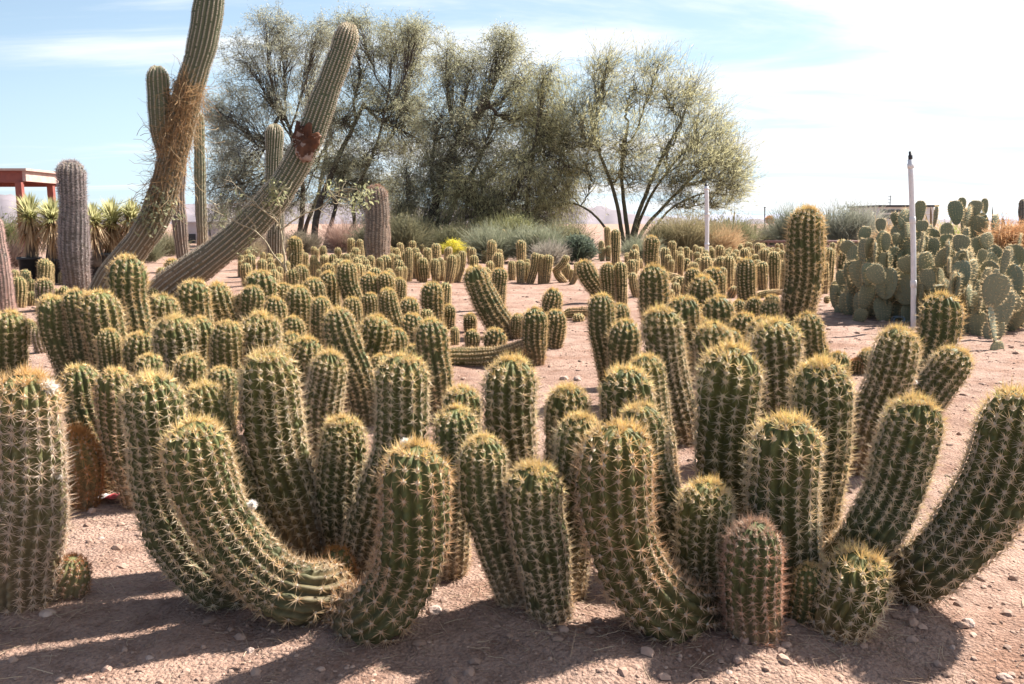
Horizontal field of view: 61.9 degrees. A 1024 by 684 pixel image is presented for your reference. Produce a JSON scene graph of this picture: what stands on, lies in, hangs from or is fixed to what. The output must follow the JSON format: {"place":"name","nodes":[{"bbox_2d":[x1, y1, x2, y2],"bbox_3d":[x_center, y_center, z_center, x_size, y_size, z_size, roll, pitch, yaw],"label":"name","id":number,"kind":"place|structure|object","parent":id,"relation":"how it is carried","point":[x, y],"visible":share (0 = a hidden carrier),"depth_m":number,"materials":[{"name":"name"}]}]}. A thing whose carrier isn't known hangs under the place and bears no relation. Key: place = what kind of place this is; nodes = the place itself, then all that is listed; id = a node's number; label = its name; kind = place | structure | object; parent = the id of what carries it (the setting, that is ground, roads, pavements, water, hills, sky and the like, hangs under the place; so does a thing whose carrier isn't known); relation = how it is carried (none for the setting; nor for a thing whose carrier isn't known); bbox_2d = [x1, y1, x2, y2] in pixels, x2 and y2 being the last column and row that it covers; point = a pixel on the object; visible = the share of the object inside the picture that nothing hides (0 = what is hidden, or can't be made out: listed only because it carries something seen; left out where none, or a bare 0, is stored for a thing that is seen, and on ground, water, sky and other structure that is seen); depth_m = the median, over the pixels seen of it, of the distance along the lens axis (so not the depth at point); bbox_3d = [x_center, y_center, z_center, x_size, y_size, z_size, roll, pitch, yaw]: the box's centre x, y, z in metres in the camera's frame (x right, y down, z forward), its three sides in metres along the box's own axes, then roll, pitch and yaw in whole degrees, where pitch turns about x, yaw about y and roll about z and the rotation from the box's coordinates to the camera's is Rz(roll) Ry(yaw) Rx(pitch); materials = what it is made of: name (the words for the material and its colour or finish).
{"place":"outdoors","nodes":[
{"label":"outdoors","id":0,"kind":"place"},
{"bbox_2d":[0,194,1017,223],"bbox_3d":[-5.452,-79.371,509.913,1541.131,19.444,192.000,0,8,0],"label":"hills","id":1,"kind":"structure","parent":0,"point":[6,201],"depth_m":445.87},
{"bbox_2d":[0,224,1023,683],"bbox_3d":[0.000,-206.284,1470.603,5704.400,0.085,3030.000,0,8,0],"label":"ground","id":2,"kind":"structure","parent":0,"point":[94,626],"depth_m":2.39,"materials":[{"name":"soil"}]},
{"bbox_2d":[0,217,17,312],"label":"hairy column cactus","id":3,"kind":"object","parent":2,"relation":"on","point":[7,298],"visible":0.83,"depth_m":9.09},
{"bbox_2d":[0,307,33,377],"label":"torch cactus","id":4,"kind":"object","parent":2,"relation":"on","point":[14,345],"visible":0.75,"depth_m":5.87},
{"bbox_2d":[11,273,35,307],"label":"clustering cactus","id":5,"kind":"object","parent":2,"relation":"on","point":[24,284],"visible":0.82,"depth_m":11.56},
{"bbox_2d":[16,257,40,281],"bbox_3d":[-9.182,-1.378,16.262,0.436,0.478,0.436,0,8,0],"label":"plant pot","id":6,"kind":"object","parent":2,"relation":"on","point":[28,264],"visible":0.68,"depth_m":16.10,"materials":[{"name":"black plastic"}]},
{"bbox_2d":[3,191,46,258],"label":"yucca","id":7,"kind":"object","parent":6,"relation":"in","point":[27,219],"visible":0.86,"depth_m":16.08,"materials":[{"name":"green plant"}]},
{"bbox_2d":[26,318,47,353],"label":"clustering cactus","id":8,"kind":"object","parent":2,"relation":"on","point":[33,339],"visible":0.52,"depth_m":7.40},
{"bbox_2d":[0,358,81,616],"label":"torch cactus","id":9,"kind":"object","parent":2,"relation":"on","point":[34,492],"visible":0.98,"depth_m":2.44,"materials":[{"name":"green plant"}]},
{"bbox_2d":[0,168,86,252],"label":"shade shelter","id":10,"kind":"object","parent":2,"relation":"on","point":[19,179],"visible":0.51,"depth_m":21.83,"materials":[{"name":"red paint"}]},
{"bbox_2d":[33,258,67,306],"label":"clustering cactus","id":11,"kind":"object","parent":2,"relation":"on","point":[43,284],"visible":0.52,"depth_m":11.51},
{"bbox_2d":[41,258,60,282],"bbox_3d":[-8.723,-1.366,16.263,0.436,0.454,0.436,0,8,0],"label":"plant pot","id":12,"kind":"object","parent":2,"relation":"on","point":[57,268],"visible":0.31,"depth_m":16.13,"materials":[{"name":"black plastic"}]},
{"bbox_2d":[31,196,58,263],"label":"yucca","id":13,"kind":"object","parent":12,"relation":"in","point":[48,236],"visible":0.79,"depth_m":15.94,"materials":[{"name":"green plant"}]},
{"bbox_2d":[52,158,92,290],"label":"hairy column cactus","id":14,"kind":"object","parent":2,"relation":"on","point":[73,240],"visible":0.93,"depth_m":13.44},
{"bbox_2d":[52,551,95,600],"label":"barrel cactus","id":15,"kind":"object","parent":2,"relation":"on","point":[76,578],"visible":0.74,"depth_m":2.57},
{"bbox_2d":[61,418,111,512],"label":"barrel cactus","id":16,"kind":"object","parent":2,"relation":"on","point":[88,468],"visible":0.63,"depth_m":3.37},
{"bbox_2d":[32,250,155,386],"bbox_3d":[-3.011,-0.156,6.181,0.776,1.006,0.956,0,8,0],"label":"clustering cactus","id":17,"kind":"object","parent":2,"relation":"on","point":[71,323],"visible":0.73,"depth_m":5.90,"materials":[{"name":"green plant"}]},
{"bbox_2d":[56,362,134,508],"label":"clustering cactus","id":18,"kind":"object","parent":2,"relation":"on","point":[92,396],"visible":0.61,"depth_m":3.40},
{"bbox_2d":[88,252,110,280],"bbox_3d":[-7.845,-1.419,16.256,0.500,0.562,0.500,0,8,0],"label":"plant pot","id":19,"kind":"object","parent":2,"relation":"on","point":[104,256],"visible":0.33,"depth_m":16.07,"materials":[{"name":"black plastic"}]},
{"bbox_2d":[85,201,114,266],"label":"yucca","id":20,"kind":"object","parent":19,"relation":"in","point":[98,238],"visible":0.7,"depth_m":15.93,"materials":[{"name":"green plant"}]},
{"bbox_2d":[96,195,124,252],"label":"yucca","id":21,"kind":"object","parent":19,"relation":"in","point":[111,210],"visible":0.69,"depth_m":16.26,"materials":[{"name":"green plant"}]},
{"bbox_2d":[87,0,224,292],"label":"saguaro","id":22,"kind":"object","parent":2,"relation":"on","point":[203,37],"visible":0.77,"depth_m":12.95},
{"bbox_2d":[119,56,226,248],"bbox_3d":[-5.155,-2.899,13.072,1.680,2.927,1.133,2,8,17],"label":"dry vine","id":23,"kind":"object","parent":22,"relation":"attached to","point":[179,108],"visible":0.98,"depth_m":12.95,"materials":[{"name":"plant"}]},
{"bbox_2d":[94,327,241,425],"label":"clustering cactus","id":24,"kind":"object","parent":2,"relation":"on","point":[190,366],"visible":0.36,"depth_m":4.50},
{"bbox_2d":[171,164,188,259],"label":"columnar cactus","id":25,"kind":"object","parent":2,"relation":"on","point":[180,235],"visible":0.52,"depth_m":19.81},
{"bbox_2d":[193,113,207,246],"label":"columnar cactus","id":26,"kind":"object","parent":2,"relation":"on","point":[201,215],"visible":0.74,"depth_m":24.05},
{"bbox_2d":[146,268,281,333],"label":"clustering cactus","id":27,"kind":"object","parent":2,"relation":"on","point":[215,301],"visible":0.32,"depth_m":7.38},
{"bbox_2d":[118,305,324,413],"bbox_3d":[-1.775,0.116,5.221,1.319,0.724,0.745,-2,8,-11],"label":"clustering cactus","id":28,"kind":"object","parent":2,"relation":"on","point":[227,342],"visible":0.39,"depth_m":5.08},
{"bbox_2d":[146,21,358,296],"bbox_3d":[-3.958,-2.546,12.771,3.449,4.329,0.564,0,8,0],"label":"saguaro","id":29,"kind":"object","parent":2,"relation":"on","point":[212,257],"visible":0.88,"depth_m":12.66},
{"bbox_2d":[240,254,279,285],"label":"clustering cactus","id":30,"kind":"object","parent":2,"relation":"on","point":[245,269],"visible":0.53,"depth_m":15.57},
{"bbox_2d":[188,0,360,235],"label":"tree","id":31,"kind":"object","parent":2,"relation":"on","point":[239,174],"visible":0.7,"depth_m":40.41,"materials":[{"name":"green plant"}]},
{"bbox_2d":[264,123,285,258],"bbox_3d":[-5.715,-3.631,20.595,0.549,3.229,0.507,0,8,0],"label":"saguaro","id":32,"kind":"object","parent":2,"relation":"on","point":[274,137],"visible":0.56,"depth_m":20.38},
{"bbox_2d":[113,338,461,649],"bbox_3d":[-0.619,0.451,2.630,1.086,0.858,0.787,1,8,10],"label":"clustering cactus","id":33,"kind":"object","parent":2,"relation":"on","point":[268,520],"visible":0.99,"depth_m":2.48,"materials":[{"name":"green plant"}]},
{"bbox_2d":[204,166,379,281],"bbox_3d":[-3.195,-1.609,12.489,2.535,1.918,0.611,-1,8,-5],"label":"sapling","id":34,"kind":"object","parent":2,"relation":"on","point":[282,188],"visible":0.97,"depth_m":12.40,"materials":[{"name":"green plant"}]},
{"bbox_2d":[276,264,310,286],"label":"clustering cactus","id":35,"kind":"object","parent":2,"relation":"on","point":[298,275],"visible":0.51,"depth_m":12.35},
{"bbox_2d":[286,236,309,268],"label":"clustering cactus","id":36,"kind":"object","parent":2,"relation":"on","point":[295,251],"visible":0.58,"depth_m":17.23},
{"bbox_2d":[236,282,364,348],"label":"clustering cactus","id":37,"kind":"object","parent":2,"relation":"on","point":[251,298],"visible":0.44,"depth_m":7.02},
{"bbox_2d":[284,227,330,254],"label":"shrub","id":38,"kind":"object","parent":2,"relation":"on","point":[308,242],"visible":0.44,"depth_m":29.83,"materials":[{"name":"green plant"}]},
{"bbox_2d":[283,259,363,336],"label":"clustering cactus","id":39,"kind":"object","parent":2,"relation":"on","point":[343,279],"visible":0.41,"depth_m":8.75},
{"bbox_2d":[309,246,342,277],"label":"clustering cactus","id":40,"kind":"object","parent":2,"relation":"on","point":[315,265],"visible":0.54,"depth_m":18.29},
{"bbox_2d":[301,304,377,467],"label":"clustering cactus","id":41,"kind":"object","parent":2,"relation":"on","point":[341,365],"visible":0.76,"depth_m":4.72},
{"bbox_2d":[317,216,363,251],"bbox_3d":[-6.394,-3.920,32.510,2.930,1.901,2.513,0,8,0],"label":"dry brush","id":42,"kind":"object","parent":2,"relation":"on","point":[335,235],"visible":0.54,"depth_m":32.25,"materials":[{"name":"plant"}]},
{"bbox_2d":[342,252,400,271],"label":"clustering cactus","id":43,"kind":"object","parent":2,"relation":"on","point":[370,260],"visible":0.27,"depth_m":17.30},
{"bbox_2d":[363,184,391,266],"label":"hairy column cactus","id":44,"kind":"object","parent":2,"relation":"on","point":[377,219],"visible":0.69,"depth_m":17.87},
{"bbox_2d":[293,0,467,245],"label":"tree","id":45,"kind":"object","parent":2,"relation":"on","point":[342,165],"visible":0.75,"depth_m":38.52,"materials":[{"name":"green plant"}]},
{"bbox_2d":[359,270,423,346],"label":"clustering cactus","id":46,"kind":"object","parent":2,"relation":"on","point":[384,292],"visible":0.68,"depth_m":8.14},
{"bbox_2d":[369,325,417,399],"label":"clustering cactus","id":47,"kind":"object","parent":2,"relation":"on","point":[401,337],"visible":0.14,"depth_m":5.57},
{"bbox_2d":[379,242,407,280],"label":"clustering cactus","id":48,"kind":"object","parent":2,"relation":"on","point":[388,259],"visible":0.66,"depth_m":17.27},
{"bbox_2d":[342,310,456,422],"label":"clustering cactus","id":49,"kind":"object","parent":2,"relation":"on","point":[431,333],"visible":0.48,"depth_m":4.87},
{"bbox_2d":[402,241,418,281],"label":"clustering cactus","id":50,"kind":"object","parent":2,"relation":"on","point":[408,255],"visible":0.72,"depth_m":16.41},
{"bbox_2d":[388,206,441,252],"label":"shrub","id":51,"kind":"object","parent":2,"relation":"on","point":[412,231],"visible":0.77,"depth_m":29.69,"materials":[{"name":"green plant"}]},
{"bbox_2d":[414,243,445,281],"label":"clustering cactus","id":52,"kind":"object","parent":2,"relation":"on","point":[429,264],"visible":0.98,"depth_m":16.52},
{"bbox_2d":[418,279,456,329],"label":"clustering cactus","id":53,"kind":"object","parent":2,"relation":"on","point":[436,298],"visible":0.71,"depth_m":8.84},
{"bbox_2d":[419,221,478,253],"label":"shrub","id":54,"kind":"object","parent":2,"relation":"on","point":[450,233],"visible":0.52,"depth_m":30.30,"materials":[{"name":"green plant"}]},
{"bbox_2d":[444,247,465,282],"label":"clustering cactus","id":55,"kind":"object","parent":2,"relation":"on","point":[455,265],"visible":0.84,"depth_m":16.21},
{"bbox_2d":[353,18,558,247],"bbox_3d":[-2.119,-8.773,37.189,8.865,10.869,6.638,4,9,26],"label":"tree","id":56,"kind":"object","parent":2,"relation":"on","point":[463,129],"visible":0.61,"depth_m":36.46,"materials":[{"name":"green plant"}]},
{"bbox_2d":[449,263,523,347],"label":"clustering cactus","id":57,"kind":"object","parent":2,"relation":"on","point":[500,323],"visible":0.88,"depth_m":8.43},
{"bbox_2d":[469,239,504,277],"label":"clustering cactus","id":58,"kind":"object","parent":2,"relation":"on","point":[494,259],"visible":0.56,"depth_m":17.29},
{"bbox_2d":[449,338,526,366],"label":"fallen cactus","id":59,"kind":"object","parent":2,"relation":"on","point":[473,356],"visible":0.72,"depth_m":6.92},
{"bbox_2d":[436,348,545,474],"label":"clustering cactus","id":60,"kind":"object","parent":2,"relation":"on","point":[510,410],"visible":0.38,"depth_m":3.26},
{"bbox_2d":[453,219,528,262],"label":"shrub","id":61,"kind":"object","parent":2,"relation":"on","point":[478,241],"visible":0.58,"depth_m":24.11,"materials":[{"name":"green plant"}]},
{"bbox_2d":[482,267,508,306],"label":"clustering cactus","id":62,"kind":"object","parent":2,"relation":"on","point":[499,275],"visible":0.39,"depth_m":10.68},
{"bbox_2d":[471,206,544,238],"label":"shrub","id":63,"kind":"object","parent":2,"relation":"on","point":[511,221],"visible":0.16,"depth_m":29.70,"materials":[{"name":"green plant"}]},
{"bbox_2d":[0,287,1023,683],"bbox_3d":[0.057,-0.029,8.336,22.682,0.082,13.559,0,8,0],"label":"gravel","id":64,"kind":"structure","parent":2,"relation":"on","point":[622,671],"depth_m":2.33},
{"bbox_2d":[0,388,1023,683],"bbox_3d":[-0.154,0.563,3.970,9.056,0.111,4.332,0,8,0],"label":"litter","id":65,"kind":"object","parent":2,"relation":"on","point":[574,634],"visible":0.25,"depth_m":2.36,"materials":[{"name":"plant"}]},
{"bbox_2d":[417,47,608,239],"bbox_3d":[0.281,-7.247,35.531,7.081,9.672,6.866,6,10,38],"label":"tree","id":66,"kind":"object","parent":2,"relation":"on","point":[526,193],"visible":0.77,"depth_m":34.91,"materials":[{"name":"green plant"}]},
{"bbox_2d":[429,398,604,626],"bbox_3d":[-0.056,0.504,2.587,0.678,0.673,0.410,5,10,33],"label":"clustering cactus","id":67,"kind":"object","parent":2,"relation":"on","point":[522,532],"visible":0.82,"depth_m":2.43,"materials":[{"name":"plant"}]},
{"bbox_2d":[497,219,569,260],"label":"shrub","id":68,"kind":"object","parent":2,"relation":"on","point":[527,236],"visible":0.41,"depth_m":24.01,"materials":[{"name":"green plant"}]},
{"bbox_2d":[507,253,569,283],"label":"clustering cactus","id":69,"kind":"object","parent":2,"relation":"on","point":[528,271],"visible":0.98,"depth_m":16.06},
{"bbox_2d":[518,286,568,365],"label":"clustering cactus","id":70,"kind":"object","parent":2,"relation":"on","point":[544,326],"visible":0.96,"depth_m":6.97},
{"bbox_2d":[527,236,571,265],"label":"shrub","id":71,"kind":"object","parent":2,"relation":"on","point":[557,253],"visible":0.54,"depth_m":22.15,"materials":[{"name":"plant"}]},
{"bbox_2d":[532,215,598,245],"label":"shrub","id":72,"kind":"object","parent":2,"relation":"on","point":[572,231],"visible":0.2,"depth_m":29.14,"materials":[{"name":"green plant"}]},
{"bbox_2d":[553,262,578,284],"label":"clustering cactus","id":73,"kind":"object","parent":2,"relation":"on","point":[568,273],"visible":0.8,"depth_m":16.25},
{"bbox_2d":[551,228,606,262],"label":"shrub","id":74,"kind":"object","parent":2,"relation":"on","point":[581,247],"visible":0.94,"depth_m":23.40,"materials":[{"name":"green plant"}]},
{"bbox_2d":[574,258,639,306],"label":"clustering cactus","id":75,"kind":"object","parent":2,"relation":"on","point":[611,278],"visible":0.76,"depth_m":11.12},
{"bbox_2d":[537,289,697,488],"bbox_3d":[0.694,0.146,4.685,0.756,0.827,2.777,1,8,10],"label":"clustering cactus","id":76,"kind":"object","parent":2,"relation":"on","point":[659,372],"visible":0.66,"depth_m":4.32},
{"bbox_2d":[535,27,772,248],"bbox_3d":[5.813,-8.382,35.294,10.170,9.323,7.808,0,8,0],"label":"palo verde","id":77,"kind":"object","parent":2,"relation":"on","point":[716,157],"visible":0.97,"depth_m":34.89,"materials":[{"name":"green plant"}]},
{"bbox_2d":[642,234,671,269],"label":"clustering cactus","id":78,"kind":"object","parent":2,"relation":"on","point":[651,245],"visible":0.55,"depth_m":16.31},
{"bbox_2d":[629,215,693,252],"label":"shrub","id":79,"kind":"object","parent":2,"relation":"on","point":[656,231],"visible":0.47,"depth_m":29.70,"materials":[{"name":"green plant"}]},
{"bbox_2d":[667,241,684,275],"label":"clustering cactus","id":80,"kind":"object","parent":2,"relation":"on","point":[676,263],"visible":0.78,"depth_m":18.37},
{"bbox_2d":[634,261,728,333],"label":"clustering cactus","id":81,"kind":"object","parent":2,"relation":"on","point":[653,283],"visible":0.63,"depth_m":8.54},
{"bbox_2d":[639,203,736,251],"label":"shrub","id":82,"kind":"object","parent":2,"relation":"on","point":[694,238],"visible":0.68,"depth_m":29.55,"materials":[{"name":"green plant"}]},
{"bbox_2d":[690,220,754,252],"bbox_3d":[7.285,-3.426,30.055,2.443,1.839,2.335,0,8,0],"label":"dry brush","id":83,"kind":"object","parent":2,"relation":"on","point":[729,242],"visible":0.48,"depth_m":29.69,"materials":[{"name":"plant"}]},
{"bbox_2d":[714,245,734,291],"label":"clustering cactus","id":84,"kind":"object","parent":2,"relation":"on","point":[726,262],"visible":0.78,"depth_m":14.15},
{"bbox_2d":[714,210,769,249],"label":"shrub","id":85,"kind":"object","parent":2,"relation":"on","point":[748,231],"visible":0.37,"depth_m":32.26,"materials":[{"name":"green plant"}]},
{"bbox_2d":[726,255,759,315],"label":"clustering cactus","id":86,"kind":"object","parent":2,"relation":"on","point":[745,281],"visible":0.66,"depth_m":10.29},
{"bbox_2d":[682,295,806,369],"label":"clustering cactus","id":87,"kind":"object","parent":2,"relation":"on","point":[756,306],"visible":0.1,"depth_m":7.34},
{"bbox_2d":[666,291,852,430],"bbox_3d":[1.534,0.060,5.473,1.102,0.801,2.955,0,8,0],"label":"clustering cactus","id":88,"kind":"object","parent":2,"relation":"on","point":[779,343],"visible":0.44,"depth_m":4.79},
{"bbox_2d":[755,251,786,289],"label":"clustering cactus","id":89,"kind":"object","parent":2,"relation":"on","point":[773,267],"visible":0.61,"depth_m":13.94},
{"bbox_2d":[751,196,830,249],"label":"shrub","id":90,"kind":"object","parent":2,"relation":"on","point":[779,229],"visible":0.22,"depth_m":33.73,"materials":[{"name":"green plant"}]},
{"bbox_2d":[565,331,1023,646],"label":"clustering cactus","id":91,"kind":"object","parent":2,"relation":"on","point":[743,536],"visible":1,"depth_m":2.45,"materials":[{"name":"plant"}]},
{"bbox_2d":[777,202,831,324],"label":"torch cactus","id":92,"kind":"object","parent":2,"relation":"on","point":[806,239],"visible":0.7,"depth_m":7.42,"materials":[{"name":"green plant"}]},
{"bbox_2d":[820,238,846,293],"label":"clustering cactus","id":93,"kind":"object","parent":2,"relation":"on","point":[840,258],"visible":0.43,"depth_m":14.37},
{"bbox_2d":[828,270,846,312],"bbox_3d":[4.389,-0.647,11.045,0.388,0.721,0.760,7,11,41],"label":"prickly pear","id":94,"kind":"object","parent":2,"relation":"on","point":[836,289],"visible":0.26,"depth_m":10.88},
{"bbox_2d":[817,193,888,244],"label":"shrub","id":95,"kind":"object","parent":2,"relation":"on","point":[834,232],"visible":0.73,"depth_m":33.51,"materials":[{"name":"green plant"}]},
{"bbox_2d":[848,346,874,374],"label":"clustering cactus","id":96,"kind":"object","parent":2,"relation":"on","point":[859,360],"visible":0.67,"depth_m":6.47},
{"bbox_2d":[827,193,896,239],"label":"shrub","id":97,"kind":"object","parent":2,"relation":"on","point":[873,216],"visible":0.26,"depth_m":33.56,"materials":[{"name":"green plant"}]},
{"bbox_2d":[835,237,919,321],"bbox_3d":[4.496,-0.710,10.255,0.966,1.138,1.061,0,8,0],"label":"prickly pear","id":98,"kind":"object","parent":2,"relation":"on","point":[880,274],"visible":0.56,"depth_m":9.95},
{"bbox_2d":[838,199,931,321],"bbox_3d":[4.622,-0.930,10.213,1.340,1.564,0.872,0,8,0],"label":"prickly pear","id":99,"kind":"object","parent":2,"relation":"on","point":[865,293],"visible":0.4,"depth_m":10.17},
{"bbox_2d":[848,195,938,230],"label":"flat roofed building","id":100,"kind":"structure","parent":2,"relation":"on","point":[899,208],"depth_m":69.18,"materials":[{"name":"brown concrete"}]},
{"bbox_2d":[907,151,916,330],"bbox_3d":[4.254,-1.042,9.075,0.206,1.933,0.064,0,8,0],"label":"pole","id":101,"kind":"object","parent":2,"relation":"on","point":[912,223],"visible":0.98,"depth_m":9.04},
{"bbox_2d":[846,287,979,476],"bbox_3d":[2.135,0.170,4.528,0.626,0.859,1.886,4,9,27],"label":"clustering cactus","id":102,"kind":"object","parent":2,"relation":"on","point":[932,358],"visible":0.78,"depth_m":3.93,"materials":[{"name":"green plant"}]},
{"bbox_2d":[916,226,1001,323],"bbox_3d":[5.054,-0.706,9.756,1.021,1.278,1.751,2,8,15],"label":"prickly pear","id":103,"kind":"object","parent":2,"relation":"on","point":[931,263],"visible":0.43,"depth_m":9.52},
{"bbox_2d":[927,197,1013,251],"bbox_3d":[5.748,-1.037,10.811,1.428,1.593,1.895,0,8,0],"label":"prickly pear","id":104,"kind":"object","parent":2,"relation":"on","point":[973,218],"visible":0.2,"depth_m":10.46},
{"bbox_2d":[941,243,1023,350],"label":"prickly pear","id":105,"kind":"object","parent":2,"relation":"on","point":[993,305],"visible":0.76,"depth_m":8.75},
{"bbox_2d":[978,232,1023,330],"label":"prickly pear","id":106,"kind":"object","parent":2,"relation":"on","point":[1015,271],"visible":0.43,"depth_m":8.98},
{"bbox_2d":[0,0,1023,217],"label":"sky","id":107,"kind":"structure","parent":0,"point":[843,92],"materials":[{"name":"blue"}]},
{"bbox_2d":[975,212,1023,250],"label":"dry brush","id":108,"kind":"object","parent":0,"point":[1003,237],"visible":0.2,"depth_m":9.69,"materials":[{"name":"plant"}]},
{"bbox_3d":[-7.283,-1.384,16.261,0.462,0.490,0.462,0,8,0],"label":"plant pot","id":109,"kind":"object","parent":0,"visible":0},
{"bbox_2d":[115,197,141,240],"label":"yucca","id":110,"kind":"object","parent":109,"relation":"in","point":[130,214],"visible":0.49,"depth_m":16.20,"materials":[{"name":"green plant"}]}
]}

